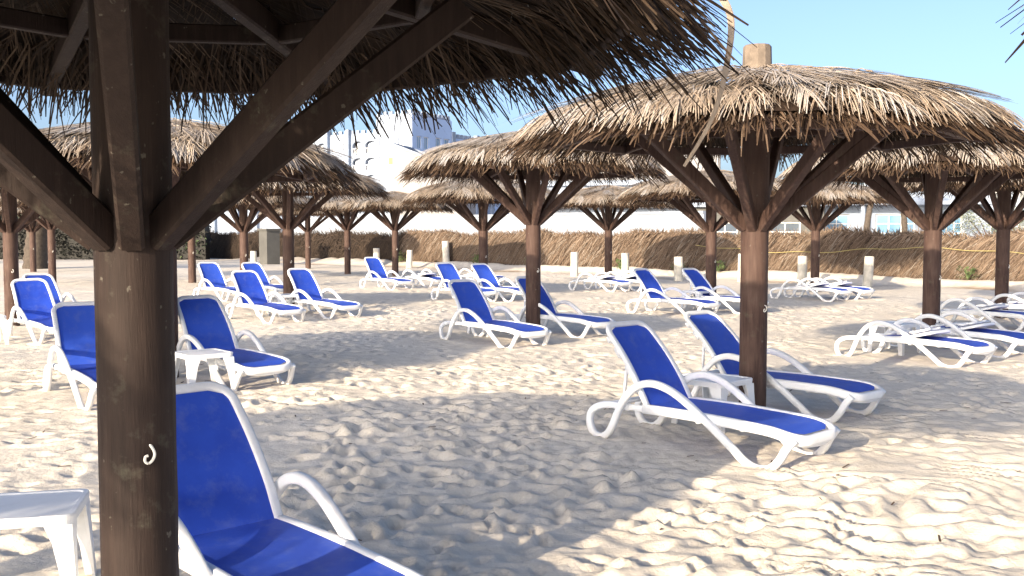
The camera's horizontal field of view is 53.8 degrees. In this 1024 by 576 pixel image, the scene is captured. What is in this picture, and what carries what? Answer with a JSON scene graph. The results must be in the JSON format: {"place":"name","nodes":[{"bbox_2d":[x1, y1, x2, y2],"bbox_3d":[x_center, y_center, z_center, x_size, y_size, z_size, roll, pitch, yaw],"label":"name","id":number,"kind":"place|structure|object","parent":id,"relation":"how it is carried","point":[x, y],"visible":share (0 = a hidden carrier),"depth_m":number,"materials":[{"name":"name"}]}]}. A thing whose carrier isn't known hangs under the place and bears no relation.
{"place":"outdoors","nodes":[
{"label":"outdoors","id":0,"kind":"place"},
{"bbox_2d":[210,110,508,234],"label":"hotel","id":1,"kind":"structure","parent":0,"point":[374,155],"depth_m":184.72,"materials":[{"name":"white paint"}]},
{"bbox_2d":[380,138,384,145],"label":"window","id":2,"kind":"structure","parent":1,"relation":"in","point":[382,140],"depth_m":182.45,"materials":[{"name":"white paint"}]},
{"bbox_2d":[380,156,384,163],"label":"window","id":3,"kind":"structure","parent":1,"relation":"in","point":[382,158],"depth_m":182.68,"materials":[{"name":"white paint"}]},
{"bbox_2d":[380,174,384,182],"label":"window","id":4,"kind":"structure","parent":1,"relation":"in","point":[382,176],"depth_m":182.86,"materials":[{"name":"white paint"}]},
{"bbox_2d":[399,137,403,144],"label":"window","id":5,"kind":"structure","parent":1,"relation":"in","point":[401,139],"depth_m":180.37,"materials":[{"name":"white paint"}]},
{"bbox_2d":[417,136,420,148],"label":"window","id":6,"kind":"structure","parent":1,"relation":"in","point":[418,137],"depth_m":181.21,"materials":[{"name":"blue glass"}]},
{"bbox_2d":[424,137,427,148],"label":"window","id":7,"kind":"structure","parent":1,"relation":"in","point":[425,138],"depth_m":183.10,"materials":[{"name":"blue glass"}]},
{"bbox_2d":[436,138,439,146],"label":"window","id":8,"kind":"structure","parent":1,"relation":"in","point":[437,139],"depth_m":186.37,"materials":[{"name":"glass"}]},
{"bbox_2d":[0,257,1023,575],"bbox_3d":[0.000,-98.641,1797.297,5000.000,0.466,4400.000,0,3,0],"label":"ground","id":9,"kind":"structure","parent":0,"point":[488,457],"depth_m":7.61,"materials":[{"name":"beige sand"}]},
{"bbox_2d":[0,314,8,344],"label":"side table","id":10,"kind":"object","parent":9,"relation":"on","point":[3,322],"visible":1,"depth_m":14.51,"materials":[{"name":"white plastic"}]},
{"bbox_2d":[0,206,42,271],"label":"thatched umbrella","id":11,"kind":"object","parent":9,"relation":"on","point":[33,228],"visible":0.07,"depth_m":39.88,"materials":[{"name":"brown wood"}]},
{"bbox_2d":[0,196,56,282],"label":"thatched umbrella","id":12,"kind":"object","parent":9,"relation":"on","point":[48,226],"visible":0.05,"depth_m":31.88,"materials":[{"name":"brown wood"}]},
{"bbox_2d":[7,278,54,344],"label":"sun lounger","id":13,"kind":"object","parent":9,"relation":"on","point":[34,300],"visible":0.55,"depth_m":15.46,"materials":[{"name":"blue plastic"}]},
{"bbox_2d":[17,215,47,268],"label":"building","id":14,"kind":"structure","parent":9,"relation":"on","point":[41,250],"depth_m":43.65,"materials":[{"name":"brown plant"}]},
{"bbox_2d":[0,174,91,325],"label":"thatched umbrella","id":15,"kind":"object","parent":9,"relation":"on","point":[12,226],"visible":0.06,"depth_m":17.10,"materials":[{"name":"brown wood"}]},
{"bbox_2d":[0,488,96,575],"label":"side table","id":16,"kind":"object","parent":9,"relation":"on","point":[62,517],"visible":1,"depth_m":4.41,"materials":[{"name":"white plastic"}]},
{"bbox_2d":[23,273,75,303],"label":"sun lounger","id":17,"kind":"object","parent":9,"relation":"on","point":[53,286],"visible":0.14,"depth_m":18.57,"materials":[{"name":"blue plastic"}]},
{"bbox_2d":[43,301,96,409],"bbox_3d":[-3.969,0.635,9.721,0.718,0.910,1.858,-2,4,-37],"label":"sun lounger","id":18,"kind":"object","parent":9,"relation":"on","point":[73,348],"visible":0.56,"depth_m":10.03,"materials":[{"name":"blue fabric"}]},
{"bbox_2d":[0,215,211,259],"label":"tall hedge","id":19,"kind":"object","parent":9,"relation":"on","point":[67,247],"visible":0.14,"depth_m":58.13,"materials":[{"name":"green plant"}]},
{"bbox_2d":[179,231,206,257],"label":"shrub","id":20,"kind":"object","parent":9,"relation":"on","point":[196,242],"visible":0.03,"depth_m":51.43,"materials":[{"name":"green plant"}]},
{"bbox_2d":[39,118,365,377],"bbox_3d":[-3.793,-0.313,10.990,4.328,3.068,4.357,-2,4,-26],"label":"thatched umbrella","id":21,"kind":"object","parent":9,"relation":"on","point":[308,166],"visible":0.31,"depth_m":10.07,"materials":[{"name":"beige plant"}]},
{"bbox_2d":[175,348,236,390],"bbox_3d":[-3.100,0.849,10.113,0.500,0.420,0.500,-3,4,-40],"label":"side table","id":22,"kind":"object","parent":9,"relation":"on","point":[193,358],"visible":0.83,"depth_m":10.04,"materials":[{"name":"white plastic"}]},
{"bbox_2d":[193,262,237,300],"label":"sun lounger","id":23,"kind":"object","parent":9,"relation":"on","point":[212,276],"visible":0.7,"depth_m":23.96,"materials":[{"name":"blue plastic"}]},
{"bbox_2d":[188,208,261,282],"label":"thatched umbrella","id":24,"kind":"object","parent":9,"relation":"on","point":[192,260],"visible":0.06,"depth_m":31.41,"materials":[{"name":"brown wood"}]},
{"bbox_2d":[176,294,295,389],"bbox_3d":[-3.045,0.571,10.836,0.718,0.910,1.858,-3,5,-41],"label":"sun lounger","id":25,"kind":"object","parent":9,"relation":"on","point":[205,322],"visible":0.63,"depth_m":11.11,"materials":[{"name":"blue fabric"}]},
{"bbox_2d":[250,251,256,261],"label":"bollard","id":26,"kind":"object","parent":9,"relation":"on","point":[253,256],"visible":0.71,"depth_m":46.67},
{"bbox_2d":[241,262,282,297],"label":"sun lounger","id":27,"kind":"object","parent":9,"relation":"on","point":[257,267],"visible":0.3,"depth_m":25.07,"materials":[{"name":"blue plastic"}]},
{"bbox_2d":[225,270,305,323],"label":"sun lounger","id":28,"kind":"object","parent":9,"relation":"on","point":[251,290],"visible":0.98,"depth_m":18.46,"materials":[{"name":"blue fabric"}]},
{"bbox_2d":[257,229,281,264],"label":"pillar","id":29,"kind":"structure","parent":9,"relation":"on","point":[269,246],"depth_m":49.21,"materials":[{"name":"grey concrete"}]},
{"bbox_2d":[220,195,320,269],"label":"thatched umbrella","id":30,"kind":"object","parent":9,"relation":"on","point":[242,224],"visible":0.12,"depth_m":28.41,"materials":[{"name":"brown wood"}]},
{"bbox_2d":[268,294,301,316],"bbox_3d":[-4.350,0.334,19.349,0.500,0.420,0.500,-3,4,-40],"label":"side table","id":31,"kind":"object","parent":9,"relation":"on","point":[284,296],"visible":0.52,"depth_m":19.22,"materials":[{"name":"white plastic"}]},
{"bbox_2d":[176,381,422,575],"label":"sun lounger","id":32,"kind":"object","parent":9,"relation":"on","point":[233,520],"visible":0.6,"depth_m":4.47,"materials":[{"name":"white plastic"}]},
{"bbox_2d":[256,208,357,268],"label":"thatched umbrella","id":33,"kind":"object","parent":9,"relation":"on","point":[307,229],"visible":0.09,"depth_m":43.83,"materials":[{"name":"brown wood"}]},
{"bbox_2d":[210,225,409,261],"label":"brushwood hedge","id":34,"kind":"object","parent":9,"relation":"on","point":[323,245],"visible":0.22,"depth_m":52.53,"materials":[{"name":"brown plant"}]},
{"bbox_2d":[243,172,391,304],"bbox_3d":[-4.734,-1.010,21.274,4.336,3.360,4.395,-1,3,-14],"label":"thatched umbrella","id":35,"kind":"object","parent":9,"relation":"on","point":[287,223],"visible":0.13,"depth_m":21.13,"materials":[{"name":"brown wood"}]},
{"bbox_2d":[285,268,362,319],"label":"sun lounger","id":36,"kind":"object","parent":9,"relation":"on","point":[307,289],"visible":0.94,"depth_m":19.32,"materials":[{"name":"blue fabric"}]},
{"bbox_2d":[294,195,402,273],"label":"thatched umbrella","id":37,"kind":"object","parent":9,"relation":"on","point":[347,224],"visible":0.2,"depth_m":37.77,"materials":[{"name":"brown wood"}]},
{"bbox_2d":[373,248,379,258],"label":"bollard","id":38,"kind":"object","parent":9,"relation":"on","point":[376,252],"visible":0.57,"depth_m":47.04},
{"bbox_2d":[0,0,756,575],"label":"thatched umbrella","id":39,"kind":"object","parent":9,"relation":"on","point":[130,216],"visible":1,"depth_m":3.17,"materials":[{"name":"brown wood"}]},
{"bbox_2d":[359,257,414,289],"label":"sun lounger","id":40,"kind":"object","parent":9,"relation":"on","point":[377,272],"visible":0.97,"depth_m":28.47,"materials":[{"name":"blue plastic"}]},
{"bbox_2d":[334,191,454,275],"bbox_3d":[-4.252,-1.859,36.640,4.478,3.343,4.386,-1,3,-17],"label":"thatched umbrella","id":41,"kind":"object","parent":9,"relation":"on","point":[393,205],"visible":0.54,"depth_m":35.87,"materials":[{"name":"beige plant"}]},
{"bbox_2d":[391,251,405,261],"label":"weed","id":42,"kind":"object","parent":9,"relation":"on","point":[400,258],"visible":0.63,"depth_m":47.07,"materials":[{"name":"green plant"}]},
{"bbox_2d":[406,250,412,267],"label":"bollard","id":43,"kind":"object","parent":9,"relation":"on","point":[409,259],"visible":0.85,"depth_m":44.49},
{"bbox_2d":[396,269,443,286],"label":"sun lounger","id":44,"kind":"object","parent":9,"relation":"on","point":[431,276],"visible":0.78,"depth_m":29.09,"materials":[{"name":"white plastic"}]},
{"bbox_2d":[391,143,475,215],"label":"annex","id":45,"kind":"object","parent":9,"relation":"on","point":[403,156],"visible":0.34,"depth_m":157.96,"materials":[{"name":"white paint"}]},
{"bbox_2d":[442,241,449,261],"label":"bollard","id":46,"kind":"object","parent":9,"relation":"on","point":[445,251],"visible":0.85,"depth_m":45.03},
{"bbox_2d":[431,262,498,301],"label":"sun lounger","id":47,"kind":"object","parent":9,"relation":"on","point":[448,271],"visible":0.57,"depth_m":23.76,"materials":[{"name":"white plastic"}]},
{"bbox_2d":[470,254,478,262],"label":"weed","id":48,"kind":"object","parent":9,"relation":"on","point":[476,258],"visible":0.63,"depth_m":43.21,"materials":[{"name":"green plant"}]},
{"bbox_2d":[459,268,505,284],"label":"sun lounger","id":49,"kind":"object","parent":9,"relation":"on","point":[473,275],"visible":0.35,"depth_m":30.18,"materials":[{"name":"white plastic"}]},
{"bbox_2d":[399,178,568,284],"bbox_3d":[-0.745,-1.268,26.288,4.456,3.308,4.460,0,3,-8],"label":"thatched umbrella","id":50,"kind":"object","parent":9,"relation":"on","point":[451,195],"visible":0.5,"depth_m":25.49,"materials":[{"name":"beige plant"}]},
{"bbox_2d":[467,308,511,336],"bbox_3d":[-0.350,0.538,15.604,0.500,0.420,0.500,-3,4,-42],"label":"side table","id":51,"kind":"object","parent":9,"relation":"on","point":[507,316],"visible":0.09,"depth_m":15.54,"materials":[{"name":"white plastic"}]},
{"bbox_2d":[439,279,551,347],"bbox_3d":[-0.249,0.367,14.480,0.718,0.910,1.858,-3,5,-40],"label":"sun lounger","id":52,"kind":"object","parent":9,"relation":"on","point":[474,310],"visible":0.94,"depth_m":14.71,"materials":[{"name":"blue plastic"}]},
{"bbox_2d":[471,263,522,301],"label":"sun lounger","id":53,"kind":"object","parent":9,"relation":"on","point":[484,273],"visible":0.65,"depth_m":24.06,"materials":[{"name":"blue fabric"}]},
{"bbox_2d":[294,211,705,235],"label":"boundary wall","id":54,"kind":"structure","parent":9,"relation":"on","point":[572,222],"depth_m":50.80,"materials":[{"name":"white paint"}]},
{"bbox_2d":[9,357,1020,553],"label":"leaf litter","id":55,"kind":"object","parent":9,"relation":"on","point":[939,538],"visible":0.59,"depth_m":7.71,"materials":[{"name":"brown plant"}]},
{"bbox_2d":[395,130,669,331],"bbox_3d":[0.334,-0.740,15.666,4.261,3.460,4.302,-1,3,-12],"label":"thatched umbrella","id":56,"kind":"object","parent":9,"relation":"on","point":[479,161],"visible":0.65,"depth_m":15.28,"materials":[{"name":"beige plant"}]},
{"bbox_2d":[510,276,615,337],"bbox_3d":[0.773,0.295,15.785,0.718,0.910,1.858,-2,4,-43],"label":"sun lounger","id":57,"kind":"object","parent":9,"relation":"on","point":[547,306],"visible":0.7,"depth_m":15.70,"materials":[{"name":"white plastic"}]},
{"bbox_2d":[570,252,577,275],"bbox_3d":[2.222,-0.797,35.907,0.276,0.960,0.283,-1,4,-14],"label":"bollard","id":58,"kind":"object","parent":9,"relation":"on","point":[574,265],"visible":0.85,"depth_m":35.79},
{"bbox_2d":[569,271,632,291],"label":"sun lounger","id":59,"kind":"object","parent":9,"relation":"on","point":[605,278],"visible":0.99,"depth_m":27.42,"materials":[{"name":"white plastic"}]},
{"bbox_2d":[558,184,677,274],"bbox_3d":[3.018,-1.554,31.349,4.395,3.320,4.356,-1,4,-25],"label":"thatched umbrella","id":60,"kind":"object","parent":9,"relation":"on","point":[600,197],"visible":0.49,"depth_m":30.90,"materials":[{"name":"beige plant"}]},
{"bbox_2d":[595,271,640,290],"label":"sun lounger","id":61,"kind":"object","parent":9,"relation":"on","point":[631,277],"visible":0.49,"depth_m":28.08,"materials":[{"name":"white plastic"}]},
{"bbox_2d":[614,258,621,268],"bbox_3d":[4.056,-0.917,37.929,0.663,0.470,0.663,0,3,0],"label":"weed","id":62,"kind":"object","parent":9,"relation":"on","point":[618,260],"visible":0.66,"depth_m":37.89,"materials":[{"name":"green plant"}]},
{"bbox_2d":[621,253,628,275],"bbox_3d":[4.072,-0.785,36.220,0.283,0.940,0.276,-2,2,-27],"label":"bollard","id":63,"kind":"object","parent":9,"relation":"on","point":[625,261],"visible":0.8,"depth_m":36.10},
{"bbox_2d":[626,268,720,316],"bbox_3d":[3.156,0.082,19.730,0.718,0.910,1.858,-3,4,-45],"label":"sun lounger","id":64,"kind":"object","parent":9,"relation":"on","point":[654,290],"visible":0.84,"depth_m":19.92,"materials":[{"name":"white plastic"}]},
{"bbox_2d":[674,257,682,280],"bbox_3d":[5.492,-0.591,33.227,0.306,0.880,0.298,-1,2,18],"label":"bollard","id":65,"kind":"object","parent":9,"relation":"on","point":[678,268],"visible":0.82,"depth_m":33.10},
{"bbox_2d":[680,290,714,310],"bbox_3d":[3.800,0.263,20.647,0.500,0.420,0.500,-3,4,-40],"label":"side table","id":66,"kind":"object","parent":9,"relation":"on","point":[698,294],"visible":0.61,"depth_m":20.51,"materials":[{"name":"white plastic"}]},
{"bbox_2d":[399,224,1023,280],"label":"palm frond fence","id":67,"kind":"object","parent":9,"relation":"on","point":[651,249],"visible":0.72,"depth_m":35.05,"materials":[{"name":"brown plant"}]},
{"bbox_2d":[696,245,1023,253],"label":"rope","id":68,"kind":"object","parent":67,"relation":"attached to","point":[853,249],"visible":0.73,"depth_m":32.04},
{"bbox_2d":[612,170,813,292],"bbox_3d":[4.406,-1.032,22.486,4.408,3.251,4.382,-2,3,-40],"label":"thatched umbrella","id":69,"kind":"object","parent":9,"relation":"on","point":[678,194],"visible":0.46,"depth_m":22.25,"materials":[{"name":"beige plant"}]},
{"bbox_2d":[671,372,754,433],"bbox_3d":[1.660,0.944,8.285,0.500,0.420,0.500,-3,4,-43],"label":"side table","id":70,"kind":"object","parent":9,"relation":"on","point":[712,389],"visible":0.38,"depth_m":8.16,"materials":[{"name":"white plastic"}]},
{"bbox_2d":[586,320,840,469],"bbox_3d":[1.463,0.758,7.483,0.718,0.910,1.858,-3,5,-44],"label":"sun lounger","id":71,"kind":"object","parent":9,"relation":"on","point":[659,386],"visible":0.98,"depth_m":7.58,"materials":[{"name":"white plastic"}]},
{"bbox_2d":[716,260,725,271],"bbox_3d":[7.124,-0.769,34.908,0.806,0.460,0.741,0,3,0],"label":"weed","id":72,"kind":"object","parent":9,"relation":"on","point":[721,265],"visible":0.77,"depth_m":34.94,"materials":[{"name":"green plant"}]},
{"bbox_2d":[676,268,768,313],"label":"sun lounger","id":73,"kind":"object","parent":9,"relation":"on","point":[697,279],"visible":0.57,"depth_m":20.59,"materials":[{"name":"blue plastic"}]},
{"bbox_2d":[737,253,740,281],"bbox_3d":[7.456,-0.611,32.610,0.316,1.000,0.308,-3,6,-45],"label":"bollard","id":74,"kind":"object","parent":9,"relation":"on","point":[738,277],"visible":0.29,"depth_m":32.55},
{"bbox_2d":[498,43,1023,406],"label":"thatched umbrella","id":75,"kind":"object","parent":9,"relation":"on","point":[769,117],"visible":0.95,"depth_m":7.82,"materials":[{"name":"beige plant"}]},
{"bbox_2d":[682,310,885,422],"bbox_3d":[2.390,0.682,9.130,0.718,0.877,1.858,-2,3,-45],"label":"sun lounger","id":76,"kind":"object","parent":9,"relation":"on","point":[715,334],"visible":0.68,"depth_m":9.11,"materials":[{"name":"white plastic"}]},
{"bbox_2d":[797,256,806,283],"bbox_3d":[8.704,-0.473,30.231,0.288,0.980,0.281,0,2,-12],"label":"bollard","id":77,"kind":"object","parent":9,"relation":"on","point":[802,269],"visible":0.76,"depth_m":30.11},
{"bbox_2d":[769,278,852,301],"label":"sun lounger","id":78,"kind":"object","parent":9,"relation":"on","point":[817,286],"visible":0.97,"depth_m":23.53,"materials":[{"name":"white plastic"}]},
{"bbox_2d":[793,276,874,299],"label":"sun lounger","id":79,"kind":"object","parent":9,"relation":"on","point":[859,289],"visible":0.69,"depth_m":23.96,"materials":[{"name":"white plastic"}]},
{"bbox_2d":[791,182,891,291],"bbox_3d":[8.301,-1.341,27.602,4.341,3.309,4.397,-1,3,-15],"label":"thatched umbrella","id":80,"kind":"object","parent":9,"relation":"on","point":[815,223],"visible":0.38,"depth_m":27.11,"materials":[{"name":"beige plant"}]},
{"bbox_2d":[862,256,873,287],"bbox_3d":[10.219,-0.418,28.915,0.275,0.980,0.282,0,5,-31],"label":"bollard","id":81,"kind":"object","parent":9,"relation":"on","point":[868,271],"visible":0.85,"depth_m":28.80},
{"bbox_2d":[862,183,873,229],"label":"palm tree","id":82,"kind":"object","parent":9,"relation":"on","point":[868,215],"visible":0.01,"depth_m":54.74,"materials":[{"name":"brown plant"}]},
{"bbox_2d":[867,321,921,355],"bbox_3d":[5.050,0.667,13.308,0.500,0.420,0.500,-3,4,-40],"label":"side table","id":83,"kind":"object","parent":9,"relation":"on","point":[903,326],"visible":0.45,"depth_m":13.25,"materials":[{"name":"white plastic"}]},
{"bbox_2d":[774,134,1023,345],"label":"thatched umbrella","id":84,"kind":"object","parent":9,"relation":"on","point":[882,178],"visible":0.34,"depth_m":13.97,"materials":[{"name":"beige plant"}]},
{"bbox_2d":[901,213,907,232],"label":"palm tree","id":85,"kind":"object","parent":9,"relation":"on","point":[904,224],"visible":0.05,"depth_m":57.74,"materials":[{"name":"brown plant"}]},
{"bbox_2d":[825,185,991,238],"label":"bungalow","id":86,"kind":"object","parent":9,"relation":"on","point":[885,218],"visible":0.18,"depth_m":65.44,"materials":[{"name":"white paint"}]},
{"bbox_2d":[825,214,849,228],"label":"window","id":87,"kind":"structure","parent":86,"relation":"in","point":[843,219],"depth_m":66.52,"materials":[{"name":"glass"}]},
{"bbox_2d":[875,214,914,233],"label":"window","id":88,"kind":"structure","parent":86,"relation":"in","point":[884,221],"depth_m":65.60,"materials":[{"name":"glass"}]},
{"bbox_2d":[942,217,961,235],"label":"window","id":89,"kind":"structure","parent":86,"relation":"in","point":[958,221],"depth_m":64.41,"materials":[{"name":"glass"}]},
{"bbox_2d":[834,318,997,366],"bbox_3d":[5.007,0.670,12.550,0.718,0.532,1.858,-2,3,-38],"label":"sun lounger","id":90,"kind":"object","parent":9,"relation":"on","point":[930,336],"visible":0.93,"depth_m":12.33,"materials":[{"name":"white plastic"}]},
{"bbox_2d":[891,311,1023,357],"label":"sun lounger","id":91,"kind":"object","parent":9,"relation":"on","point":[979,329],"visible":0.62,"depth_m":13.27,"materials":[{"name":"white plastic"}]},
{"bbox_2d":[901,175,1023,317],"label":"thatched umbrella","id":92,"kind":"object","parent":9,"relation":"on","point":[1003,218],"visible":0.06,"depth_m":18.49,"materials":[{"name":"brown wood"}]},
{"bbox_2d":[956,265,980,279],"bbox_3d":[13.149,-0.438,28.987,0.716,0.444,0.710,0,3,0],"label":"weed","id":93,"kind":"object","parent":9,"relation":"on","point":[967,276],"visible":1,"depth_m":29.02,"materials":[{"name":"green plant"}]},
{"bbox_2d":[920,297,1023,330],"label":"sun lounger","id":94,"kind":"object","parent":9,"relation":"on","point":[993,309],"visible":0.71,"depth_m":16.46,"materials":[{"name":"white plastic"}]},
{"bbox_2d":[942,196,1023,237],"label":"shrub","id":95,"kind":"object","parent":9,"relation":"on","point":[969,218],"visible":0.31,"depth_m":62.08,"materials":[{"name":"green plant"}]},
{"bbox_2d":[970,292,1023,319],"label":"sun lounger","id":96,"kind":"object","parent":9,"relation":"on","point":[1018,302],"visible":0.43,"depth_m":17.95,"materials":[{"name":"white plastic"}]},
{"bbox_2d":[996,0,1023,62],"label":"thatched umbrella","id":97,"kind":"object","parent":9,"relation":"on","point":[1019,45],"visible":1,"depth_m":3.40,"materials":[{"name":"brown plant"}]},
{"bbox_2d":[0,0,1023,217],"label":"sky","id":98,"kind":"structure","parent":0,"point":[959,42],"materials":[{"name":"blue"}]},
{"bbox_2d":[509,146,720,213],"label":"building","id":99,"kind":"structure","parent":0,"point":[629,180],"depth_m":94.53,"materials":[{"name":"white paint"}]},
{"bbox_2d":[547,155,704,212],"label":"building","id":100,"kind":"structure","parent":0,"point":[564,186],"depth_m":78.30,"materials":[{"name":"white paint"}]},
{"bbox_2d":[693,203,826,236],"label":"side building","id":101,"kind":"structure","parent":0,"point":[791,223],"depth_m":59.61,"materials":[{"name":"grey concrete"}]},
{"bbox_2d":[717,223,736,236],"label":"window","id":102,"kind":"structure","parent":101,"relation":"in","point":[728,227],"depth_m":60.65,"materials":[{"name":"white paint"}]},
{"bbox_2d":[771,222,800,235],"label":"window","id":103,"kind":"structure","parent":101,"relation":"in","point":[788,226],"depth_m":59.57,"materials":[{"name":"white paint"}]},
{"bbox_2d":[864,184,1023,233],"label":"block","id":104,"kind":"structure","parent":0,"point":[1020,197],"depth_m":103.09,"materials":[{"name":"white paint"}]}
]}

